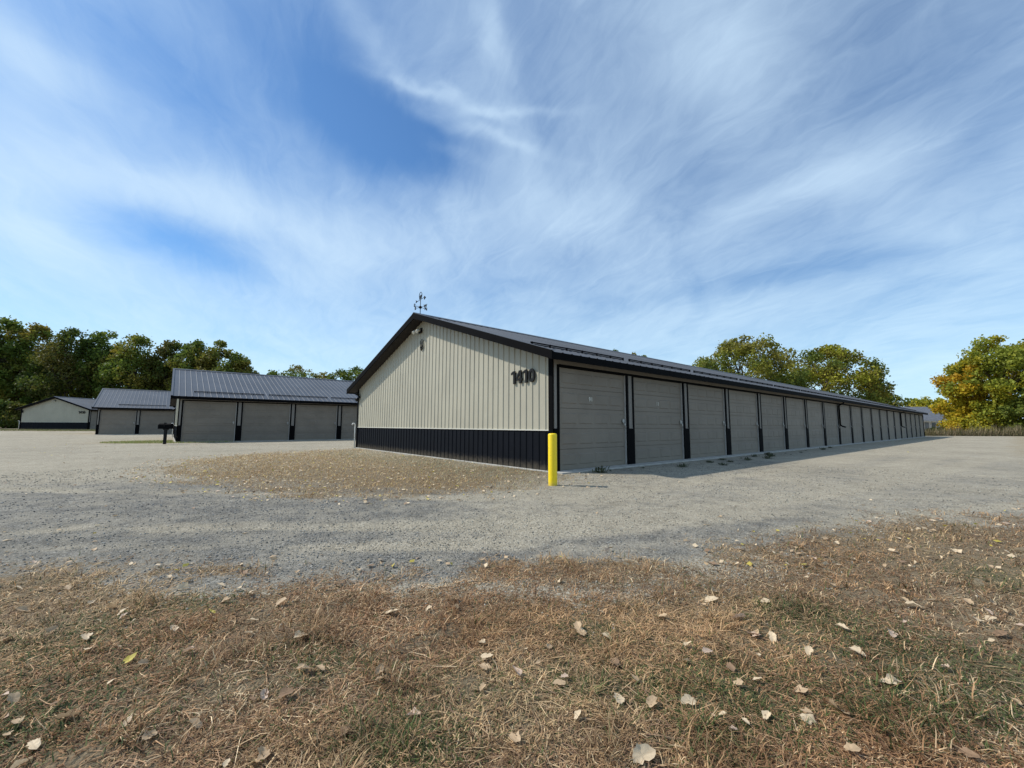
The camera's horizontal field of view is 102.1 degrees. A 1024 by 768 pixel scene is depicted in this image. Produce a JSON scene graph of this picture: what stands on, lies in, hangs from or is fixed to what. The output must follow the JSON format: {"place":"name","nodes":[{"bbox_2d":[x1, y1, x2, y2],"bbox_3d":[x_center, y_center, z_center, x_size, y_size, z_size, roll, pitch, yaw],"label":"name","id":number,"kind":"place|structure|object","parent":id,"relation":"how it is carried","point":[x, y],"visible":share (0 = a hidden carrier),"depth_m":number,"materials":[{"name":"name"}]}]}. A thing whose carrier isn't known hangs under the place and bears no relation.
{"place":"outdoors","nodes":[
{"label":"outdoors","id":0,"kind":"place"},
{"bbox_2d":[0,427,1023,767],"bbox_3d":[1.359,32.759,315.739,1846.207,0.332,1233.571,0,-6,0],"label":"ground","id":1,"kind":"structure","parent":0,"point":[96,749],"depth_m":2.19,"materials":[{"name":"brown plant"}]},
{"bbox_2d":[0,327,22,397],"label":"tree","id":2,"kind":"object","parent":1,"relation":"on","point":[1,342],"visible":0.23,"depth_m":76.72,"materials":[{"name":"green plant"}]},
{"bbox_2d":[0,398,25,428],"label":"shrub","id":3,"kind":"object","parent":1,"relation":"on","point":[9,415],"visible":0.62,"depth_m":63.17,"materials":[{"name":"green plant"}]},
{"bbox_2d":[7,689,20,703],"bbox_3d":[-1.887,1.182,1.565,0.065,0.010,0.036,42,10,33],"label":"fallen leaf","id":4,"kind":"object","parent":1,"relation":"on","point":[13,697],"visible":0.98,"depth_m":1.57,"materials":[{"name":"plant"}]},
{"bbox_2d":[11,716,23,723],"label":"fallen leaf","id":5,"kind":"object","parent":1,"relation":"on","point":[17,720],"visible":1,"depth_m":1.45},
{"bbox_2d":[0,315,40,401],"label":"tree","id":6,"kind":"object","parent":1,"relation":"on","point":[9,327],"visible":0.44,"depth_m":76.59,"materials":[{"name":"green plant"}]},
{"bbox_2d":[10,755,34,767],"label":"fallen leaf","id":7,"kind":"object","parent":1,"relation":"on","point":[16,763],"visible":1,"depth_m":1.27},
{"bbox_2d":[15,605,32,610],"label":"fallen leaf","id":8,"kind":"object","parent":1,"relation":"on","point":[22,608],"visible":1,"depth_m":2.34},
{"bbox_2d":[0,322,64,405],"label":"tree","id":9,"kind":"object","parent":1,"relation":"on","point":[40,331],"visible":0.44,"depth_m":76.55,"materials":[{"name":"green plant"}]},
{"bbox_2d":[26,738,40,748],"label":"fallen leaf","id":10,"kind":"object","parent":1,"relation":"on","point":[34,744],"visible":1,"depth_m":1.35,"materials":[{"name":"plant"}]},
{"bbox_2d":[0,429,95,430],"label":"lawn strip","id":11,"kind":"object","parent":1,"relation":"on","point":[47,429],"visible":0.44,"depth_m":51.11,"materials":[{"name":"green plant"}]},
{"bbox_2d":[43,626,57,633],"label":"fallen leaf","id":12,"kind":"object","parent":1,"relation":"on","point":[49,629],"visible":0.77,"depth_m":2.10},
{"bbox_2d":[15,396,97,429],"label":"storage building","id":13,"kind":"structure","parent":1,"relation":"on","point":[57,412],"depth_m":55.03,"materials":[{"name":"metal"}]},
{"bbox_2d":[90,411,96,428],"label":"garage door","id":14,"kind":"structure","parent":13,"relation":"in","point":[94,413],"depth_m":55.62,"materials":[{"name":"metal"}]},
{"bbox_2d":[13,326,101,400],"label":"tree","id":15,"kind":"object","parent":1,"relation":"on","point":[50,361],"visible":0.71,"depth_m":74.74,"materials":[{"name":"green plant"}]},
{"bbox_2d":[51,709,82,719],"bbox_3d":[-1.587,1.182,1.482,0.089,0.011,0.045,15,-57,-41],"label":"fallen leaf","id":16,"kind":"object","parent":1,"relation":"on","point":[61,715],"visible":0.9,"depth_m":1.47,"materials":[{"name":"plant"}]},
{"bbox_2d":[80,631,92,639],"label":"fallen leaf","id":17,"kind":"object","parent":1,"relation":"on","point":[85,636],"visible":1,"depth_m":2.02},
{"bbox_2d":[58,330,131,398],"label":"tree","id":18,"kind":"object","parent":1,"relation":"on","point":[102,338],"visible":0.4,"depth_m":77.10,"materials":[{"name":"green plant"}]},
{"bbox_2d":[92,333,165,397],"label":"tree","id":19,"kind":"object","parent":1,"relation":"on","point":[128,359],"visible":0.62,"depth_m":75.58,"materials":[{"name":"green plant"}]},
{"bbox_2d":[123,651,137,663],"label":"fallen leaf","id":20,"kind":"object","parent":1,"relation":"on","point":[128,658],"visible":1,"depth_m":1.83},
{"bbox_2d":[92,388,175,434],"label":"storage building","id":21,"kind":"structure","parent":1,"relation":"on","point":[129,412],"depth_m":43.04,"materials":[{"name":"metal"}]},
{"bbox_2d":[99,410,135,433],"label":"garage door","id":22,"kind":"structure","parent":21,"relation":"in","point":[111,421],"depth_m":41.66,"materials":[{"name":"metal"}]},
{"bbox_2d":[139,411,173,433],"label":"garage door","id":23,"kind":"structure","parent":21,"relation":"in","point":[149,420],"depth_m":43.44,"materials":[{"name":"metal"}]},
{"bbox_2d":[137,658,148,664],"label":"fallen leaf","id":24,"kind":"object","parent":1,"relation":"on","point":[143,661],"visible":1,"depth_m":1.81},
{"bbox_2d":[142,729,156,739],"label":"fallen leaf","id":25,"kind":"object","parent":1,"relation":"on","point":[146,736],"visible":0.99,"depth_m":1.40,"materials":[{"name":"plant"}]},
{"bbox_2d":[134,339,188,390],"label":"tree","id":26,"kind":"object","parent":1,"relation":"on","point":[164,352],"visible":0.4,"depth_m":77.55,"materials":[{"name":"green plant"}]},
{"bbox_2d":[100,439,235,443],"bbox_3d":[-20.354,3.359,24.210,6.123,0.127,3.948,-1,-6,11],"label":"lawn patch","id":27,"kind":"object","parent":1,"relation":"on","point":[149,441],"visible":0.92,"depth_m":23.92,"materials":[{"name":"green plant"}]},
{"bbox_2d":[163,339,217,390],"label":"tree","id":28,"kind":"object","parent":1,"relation":"on","point":[190,351],"visible":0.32,"depth_m":76.72,"materials":[{"name":"green plant"}]},
{"bbox_2d":[189,718,202,727],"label":"fallen leaf","id":29,"kind":"object","parent":1,"relation":"on","point":[193,720],"visible":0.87,"depth_m":1.46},
{"bbox_2d":[190,339,250,371],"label":"tree","id":30,"kind":"object","parent":1,"relation":"on","point":[206,360],"visible":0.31,"depth_m":77.70,"materials":[{"name":"green plant"}]},
{"bbox_2d":[223,354,259,373],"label":"tree","id":31,"kind":"object","parent":1,"relation":"on","point":[241,362],"visible":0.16,"depth_m":79.77,"materials":[{"name":"green plant"}]},
{"bbox_2d":[170,368,357,442],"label":"storage building","id":32,"kind":"structure","parent":1,"relation":"on","point":[216,406],"depth_m":27.75,"materials":[{"name":"metal"}]},
{"bbox_2d":[181,401,235,441],"bbox_3d":[-18.372,2.275,25.135,2.585,2.412,0.127,5,-7,-39],"label":"garage door","id":33,"kind":"structure","parent":32,"relation":"in","point":[203,421],"depth_m":25.10,"materials":[{"name":"metal"}]},
{"bbox_2d":[241,403,289,440],"bbox_3d":[-16.054,2.477,27.043,2.665,2.412,0.127,5,-7,-39],"label":"garage door","id":34,"kind":"structure","parent":32,"relation":"in","point":[261,421],"depth_m":27.01,"materials":[{"name":"metal"}]},
{"bbox_2d":[295,404,336,439],"bbox_3d":[-13.704,2.682,28.977,2.665,2.412,0.127,5,-7,-39],"label":"garage door","id":35,"kind":"structure","parent":32,"relation":"in","point":[313,422],"depth_m":28.95,"materials":[{"name":"metal"}]},
{"bbox_2d":[341,406,356,438],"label":"garage door","id":36,"kind":"structure","parent":32,"relation":"in","point":[349,413],"depth_m":30.39,"materials":[{"name":"metal"}]},
{"bbox_2d":[257,746,271,759],"bbox_3d":[-0.789,1.166,1.316,0.045,0.012,0.082,28,-17,1],"label":"fallen leaf","id":37,"kind":"object","parent":1,"relation":"on","point":[265,752],"visible":1,"depth_m":1.31,"materials":[{"name":"plant"}]},
{"bbox_2d":[260,689,268,698],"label":"fallen leaf","id":38,"kind":"object","parent":1,"relation":"on","point":[263,692],"visible":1,"depth_m":1.60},
{"bbox_2d":[266,369,278,374],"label":"tree","id":39,"kind":"object","parent":1,"relation":"on","point":[273,372],"visible":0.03,"depth_m":114.70,"materials":[{"name":"green plant"}]},
{"bbox_2d":[278,687,294,697],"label":"fallen leaf","id":40,"kind":"object","parent":1,"relation":"on","point":[284,691],"visible":1,"depth_m":1.61,"materials":[{"name":"plant"}]},
{"bbox_2d":[278,364,318,377],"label":"tree","id":41,"kind":"object","parent":1,"relation":"on","point":[294,373],"visible":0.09,"depth_m":117.56,"materials":[{"name":"green plant"}]},
{"bbox_2d":[294,630,309,637],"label":"fallen leaf","id":42,"kind":"object","parent":1,"relation":"on","point":[298,633],"visible":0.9,"depth_m":2.04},
{"bbox_2d":[312,371,329,378],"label":"tree","id":43,"kind":"object","parent":1,"relation":"on","point":[324,376],"visible":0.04,"depth_m":120.23,"materials":[{"name":"green plant"}]},
{"bbox_2d":[326,368,353,380],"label":"tree","id":44,"kind":"object","parent":1,"relation":"on","point":[335,375],"visible":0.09,"depth_m":117.34,"materials":[{"name":"green plant"}]},
{"bbox_2d":[339,365,363,380],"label":"tree","id":45,"kind":"object","parent":1,"relation":"on","point":[355,370],"visible":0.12,"depth_m":118.42,"materials":[{"name":"green plant"}]},
{"bbox_2d":[147,448,578,498],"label":"dry grass","id":46,"kind":"structure","parent":1,"relation":"on","point":[327,454],"depth_m":9.38,"materials":[{"name":"plant"}]},
{"bbox_2d":[375,663,383,675],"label":"fallen leaf","id":47,"kind":"object","parent":1,"relation":"on","point":[378,670],"visible":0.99,"depth_m":1.76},
{"bbox_2d":[405,706,420,715],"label":"fallen leaf","id":48,"kind":"object","parent":1,"relation":"on","point":[410,712],"visible":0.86,"depth_m":1.50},
{"bbox_2d":[478,663,489,669],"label":"fallen leaf","id":49,"kind":"object","parent":1,"relation":"on","point":[483,665],"visible":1,"depth_m":1.78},
{"bbox_2d":[0,431,1023,638],"bbox_3d":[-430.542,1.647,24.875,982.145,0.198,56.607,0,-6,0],"label":"gravel lot","id":50,"kind":"structure","parent":1,"relation":"on","point":[980,457],"depth_m":5.20,"materials":[{"name":"gravel"}]},
{"bbox_2d":[158,423,172,443],"bbox_3d":[-18.523,2.730,22.071,0.605,1.330,0.267,1,-6,-8],"label":"mailbox","id":51,"kind":"object","parent":50,"relation":"on","point":[165,427],"visible":0.89,"depth_m":22.03,"materials":[{"name":"black metal"}]},
{"bbox_2d":[176,582,188,589],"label":"fallen leaf","id":52,"kind":"object","parent":50,"relation":"on","point":[182,586],"visible":1,"depth_m":2.66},
{"bbox_2d":[1,439,1022,567],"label":"leaf litter","id":53,"kind":"object","parent":50,"relation":"on","point":[749,563],"visible":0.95,"depth_m":7.15,"materials":[{"name":"plant"}]},
{"bbox_2d":[548,433,556,485],"bbox_3d":[0.729,1.418,7.415,0.160,1.064,0.160,0,-6,0],"label":"bollard","id":54,"kind":"object","parent":50,"relation":"on","point":[552,459],"visible":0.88,"depth_m":7.36,"materials":[{"name":"metal"}]},
{"bbox_2d":[590,465,609,472],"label":"weed tuft","id":55,"kind":"object","parent":50,"relation":"on","point":[601,468],"visible":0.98,"depth_m":9.40,"materials":[{"name":"green plant"}]},
{"bbox_2d":[509,730,520,742],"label":"fallen leaf","id":56,"kind":"object","parent":1,"relation":"on","point":[514,737],"visible":1,"depth_m":1.39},
{"bbox_2d":[552,679,565,684],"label":"fallen leaf","id":57,"kind":"object","parent":1,"relation":"on","point":[559,682],"visible":1,"depth_m":1.68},
{"bbox_2d":[573,621,580,629],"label":"fallen leaf","id":58,"kind":"object","parent":1,"relation":"on","point":[577,625],"visible":0.98,"depth_m":2.17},
{"bbox_2d":[610,657,621,666],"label":"fallen leaf","id":59,"kind":"object","parent":1,"relation":"on","point":[616,661],"visible":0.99,"depth_m":1.84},
{"bbox_2d":[614,693,624,704],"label":"fallen leaf","id":60,"kind":"object","parent":1,"relation":"on","point":[620,699],"visible":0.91,"depth_m":1.59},
{"bbox_2d":[346,292,928,473],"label":"storage building","id":61,"kind":"structure","parent":1,"relation":"on","point":[425,385],"depth_m":13.09,"materials":[{"name":"metal"}]},
{"bbox_2d":[559,367,625,469],"bbox_3d":[2.077,0.882,10.453,2.585,2.412,0.127,5,-7,-39],"label":"garage door","id":62,"kind":"structure","parent":61,"relation":"in","point":[592,431],"depth_m":10.38,"materials":[{"name":"metal"}]},
{"bbox_2d":[633,377,682,462],"bbox_3d":[4.396,1.085,12.361,2.665,2.412,0.127,5,-7,-39],"label":"garage door","id":63,"kind":"structure","parent":61,"relation":"in","point":[657,404],"depth_m":12.31,"materials":[{"name":"metal"}]},
{"bbox_2d":[688,384,725,457],"bbox_3d":[6.745,1.290,14.295,2.665,2.412,0.127,5,-7,-39],"label":"garage door","id":64,"kind":"structure","parent":61,"relation":"in","point":[706,414],"depth_m":14.27,"materials":[{"name":"metal"}]},
{"bbox_2d":[729,390,757,453],"bbox_3d":[9.094,1.495,16.229,2.665,2.412,0.127,5,-7,-39],"label":"garage door","id":65,"kind":"structure","parent":61,"relation":"in","point":[743,419],"depth_m":16.22,"materials":[{"name":"metal"}]},
{"bbox_2d":[761,394,784,450],"bbox_3d":[11.445,1.700,18.161,2.665,2.412,0.127,5,-7,-39],"label":"garage door","id":66,"kind":"structure","parent":61,"relation":"in","point":[771,406],"depth_m":18.18,"materials":[{"name":"metal"}]},
{"bbox_2d":[786,398,805,448],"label":"garage door","id":67,"kind":"structure","parent":61,"relation":"in","point":[795,412],"depth_m":20.12,"materials":[{"name":"metal"}]},
{"bbox_2d":[807,400,823,446],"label":"garage door","id":68,"kind":"structure","parent":61,"relation":"in","point":[815,424],"depth_m":22.07,"materials":[{"name":"metal"}]},
{"bbox_2d":[824,403,838,444],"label":"garage door","id":69,"kind":"structure","parent":61,"relation":"in","point":[830,409],"depth_m":24.02,"materials":[{"name":"metal"}]},
{"bbox_2d":[840,405,850,443],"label":"garage door","id":70,"kind":"structure","parent":61,"relation":"in","point":[844,410],"depth_m":26.00,"materials":[{"name":"metal"}]},
{"bbox_2d":[851,406,861,442],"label":"garage door","id":71,"kind":"structure","parent":61,"relation":"in","point":[856,419],"depth_m":27.90,"materials":[{"name":"metal"}]},
{"bbox_2d":[862,408,871,441],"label":"garage door","id":72,"kind":"structure","parent":61,"relation":"in","point":[866,412],"depth_m":29.86,"materials":[{"name":"metal"}]},
{"bbox_2d":[872,409,880,440],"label":"garage door","id":73,"kind":"structure","parent":61,"relation":"in","point":[875,416],"depth_m":31.79,"materials":[{"name":"metal"}]},
{"bbox_2d":[880,410,887,439],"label":"garage door","id":74,"kind":"structure","parent":61,"relation":"in","point":[883,413],"depth_m":33.73,"materials":[{"name":"metal"}]},
{"bbox_2d":[888,411,894,438],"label":"garage door","id":75,"kind":"structure","parent":61,"relation":"in","point":[890,415],"depth_m":35.68,"materials":[{"name":"metal"}]},
{"bbox_2d":[894,412,900,438],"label":"garage door","id":76,"kind":"structure","parent":61,"relation":"in","point":[897,424],"depth_m":37.65,"materials":[{"name":"metal"}]},
{"bbox_2d":[901,413,905,437],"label":"garage door","id":77,"kind":"structure","parent":61,"relation":"in","point":[902,414],"depth_m":39.64,"materials":[{"name":"metal"}]},
{"bbox_2d":[906,413,910,437],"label":"garage door","id":78,"kind":"structure","parent":61,"relation":"in","point":[907,415],"depth_m":41.47,"materials":[{"name":"metal"}]},
{"bbox_2d":[911,414,915,436],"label":"garage door","id":79,"kind":"structure","parent":61,"relation":"in","point":[912,415],"depth_m":43.48,"materials":[{"name":"metal"}]},
{"bbox_2d":[915,415,919,436],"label":"garage door","id":80,"kind":"structure","parent":61,"relation":"in","point":[916,416],"depth_m":45.38,"materials":[{"name":"metal"}]},
{"bbox_2d":[919,415,923,436],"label":"garage door","id":81,"kind":"structure","parent":61,"relation":"in","point":[921,424],"depth_m":47.32,"materials":[{"name":"metal"}]},
{"bbox_2d":[628,743,655,764],"bbox_3d":[0.412,1.177,1.318,0.108,0.014,0.052,-5,32,-18],"label":"fallen leaf","id":82,"kind":"object","parent":1,"relation":"on","point":[646,752],"visible":1,"depth_m":1.32,"materials":[{"name":"plant"}]},
{"bbox_2d":[646,695,657,706],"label":"fallen leaf","id":83,"kind":"object","parent":1,"relation":"on","point":[652,699],"visible":1,"depth_m":1.55,"materials":[{"name":"plant"}]},
{"bbox_2d":[681,694,696,704],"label":"fallen leaf","id":84,"kind":"object","parent":1,"relation":"on","point":[685,698],"visible":0.93,"depth_m":1.57,"materials":[{"name":"plant"}]},
{"bbox_2d":[705,595,717,601],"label":"fallen leaf","id":85,"kind":"object","parent":1,"relation":"on","point":[709,598],"visible":0.98,"depth_m":2.49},
{"bbox_2d":[726,661,735,671],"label":"fallen leaf","id":86,"kind":"object","parent":1,"relation":"on","point":[730,666],"visible":1,"depth_m":1.79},
{"bbox_2d":[692,332,812,387],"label":"tree","id":87,"kind":"object","parent":1,"relation":"on","point":[763,369],"visible":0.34,"depth_m":67.23,"materials":[{"name":"green plant"}]},
{"bbox_2d":[761,710,770,719],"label":"fallen leaf","id":88,"kind":"object","parent":1,"relation":"on","point":[766,714],"visible":1,"depth_m":1.50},
{"bbox_2d":[768,630,776,640],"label":"fallen leaf","id":89,"kind":"object","parent":1,"relation":"on","point":[772,636],"visible":0.99,"depth_m":2.06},
{"bbox_2d":[794,684,807,692],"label":"fallen leaf","id":90,"kind":"object","parent":1,"relation":"on","point":[802,689],"visible":1,"depth_m":1.65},
{"bbox_2d":[798,713,815,724],"bbox_3d":[1.042,1.181,1.463,0.063,0.014,0.033,8,39,20],"label":"fallen leaf","id":91,"kind":"object","parent":1,"relation":"on","point":[803,716],"visible":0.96,"depth_m":1.47,"materials":[{"name":"plant"}]},
{"bbox_2d":[804,643,812,655],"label":"fallen leaf","id":92,"kind":"object","parent":1,"relation":"on","point":[808,649],"visible":0.99,"depth_m":1.93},
{"bbox_2d":[775,344,895,403],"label":"tree","id":93,"kind":"object","parent":1,"relation":"on","point":[869,383],"visible":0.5,"depth_m":67.48,"materials":[{"name":"green plant"}]},
{"bbox_2d":[829,698,849,713],"bbox_3d":[1.213,1.195,1.530,0.061,0.023,0.117,34,-12,12],"label":"fallen leaf","id":94,"kind":"object","parent":1,"relation":"on","point":[833,703],"visible":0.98,"depth_m":1.54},
{"bbox_2d":[843,741,860,751],"bbox_3d":[1.087,1.171,1.332,0.069,0.014,0.036,-10,-8,8],"label":"fallen leaf","id":95,"kind":"object","parent":1,"relation":"on","point":[851,747],"visible":1,"depth_m":1.33,"materials":[{"name":"plant"}]},
{"bbox_2d":[849,645,865,655],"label":"fallen leaf","id":96,"kind":"object","parent":1,"relation":"on","point":[856,648],"visible":0.98,"depth_m":1.93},
{"bbox_2d":[879,678,896,683],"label":"fallen leaf","id":97,"kind":"object","parent":1,"relation":"on","point":[888,680],"visible":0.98,"depth_m":1.70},
{"bbox_2d":[874,392,916,406],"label":"tree","id":98,"kind":"object","parent":1,"relation":"on","point":[893,401],"visible":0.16,"depth_m":107.56,"materials":[{"name":"green plant"}]},
{"bbox_2d":[904,600,921,606],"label":"fallen leaf","id":99,"kind":"object","parent":1,"relation":"on","point":[910,603],"visible":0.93,"depth_m":2.44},
{"bbox_2d":[902,407,945,428],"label":"house","id":100,"kind":"structure","parent":1,"relation":"on","point":[931,419],"depth_m":80.39,"materials":[{"name":"white"}]},
{"bbox_2d":[907,396,948,414],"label":"tree","id":101,"kind":"object","parent":1,"relation":"on","point":[925,402],"visible":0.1,"depth_m":103.16,"materials":[{"name":"green plant"}]},
{"bbox_2d":[936,416,981,431],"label":"bush","id":102,"kind":"object","parent":1,"relation":"on","point":[959,421],"visible":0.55,"depth_m":59.92,"materials":[{"name":"yellow plant"}]},
{"bbox_2d":[955,747,979,757],"bbox_3d":[1.453,1.180,1.326,0.035,0.007,0.067,-21,-5,-31],"label":"fallen leaf","id":103,"kind":"object","parent":1,"relation":"on","point":[969,753],"visible":1,"depth_m":1.32,"materials":[{"name":"plant"}]},
{"bbox_2d":[944,419,992,431],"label":"bush","id":104,"kind":"object","parent":1,"relation":"on","point":[972,423],"visible":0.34,"depth_m":59.07,"materials":[{"name":"green plant"}]},
{"bbox_2d":[928,358,1017,430],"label":"tree","id":105,"kind":"object","parent":1,"relation":"on","point":[962,408],"visible":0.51,"depth_m":65.55,"materials":[{"name":"yellow plant"}]},
{"bbox_2d":[934,334,1023,430],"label":"tree","id":106,"kind":"object","parent":1,"relation":"on","point":[1009,359],"visible":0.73,"depth_m":63.09,"materials":[{"name":"green plant"}]},
{"bbox_2d":[973,578,984,585],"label":"fallen leaf","id":107,"kind":"object","parent":1,"relation":"on","point":[977,581],"visible":0.98,"depth_m":2.79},
{"bbox_2d":[991,629,1006,635],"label":"fallen leaf","id":108,"kind":"object","parent":1,"relation":"on","point":[999,633],"visible":1,"depth_m":2.11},
{"bbox_2d":[995,387,1023,430],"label":"tree","id":109,"kind":"object","parent":1,"relation":"on","point":[1016,412],"visible":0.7,"depth_m":59.77,"materials":[{"name":"green plant"}]},
{"bbox_2d":[0,0,1023,406],"label":"sky","id":110,"kind":"structure","parent":0,"point":[283,183],"materials":[{"name":"blue"}]},
{"bbox_2d":[925,422,1023,435],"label":"tall dead grass","id":111,"kind":"structure","parent":0,"point":[1016,431],"depth_m":52.66,"materials":[{"name":"plant"}]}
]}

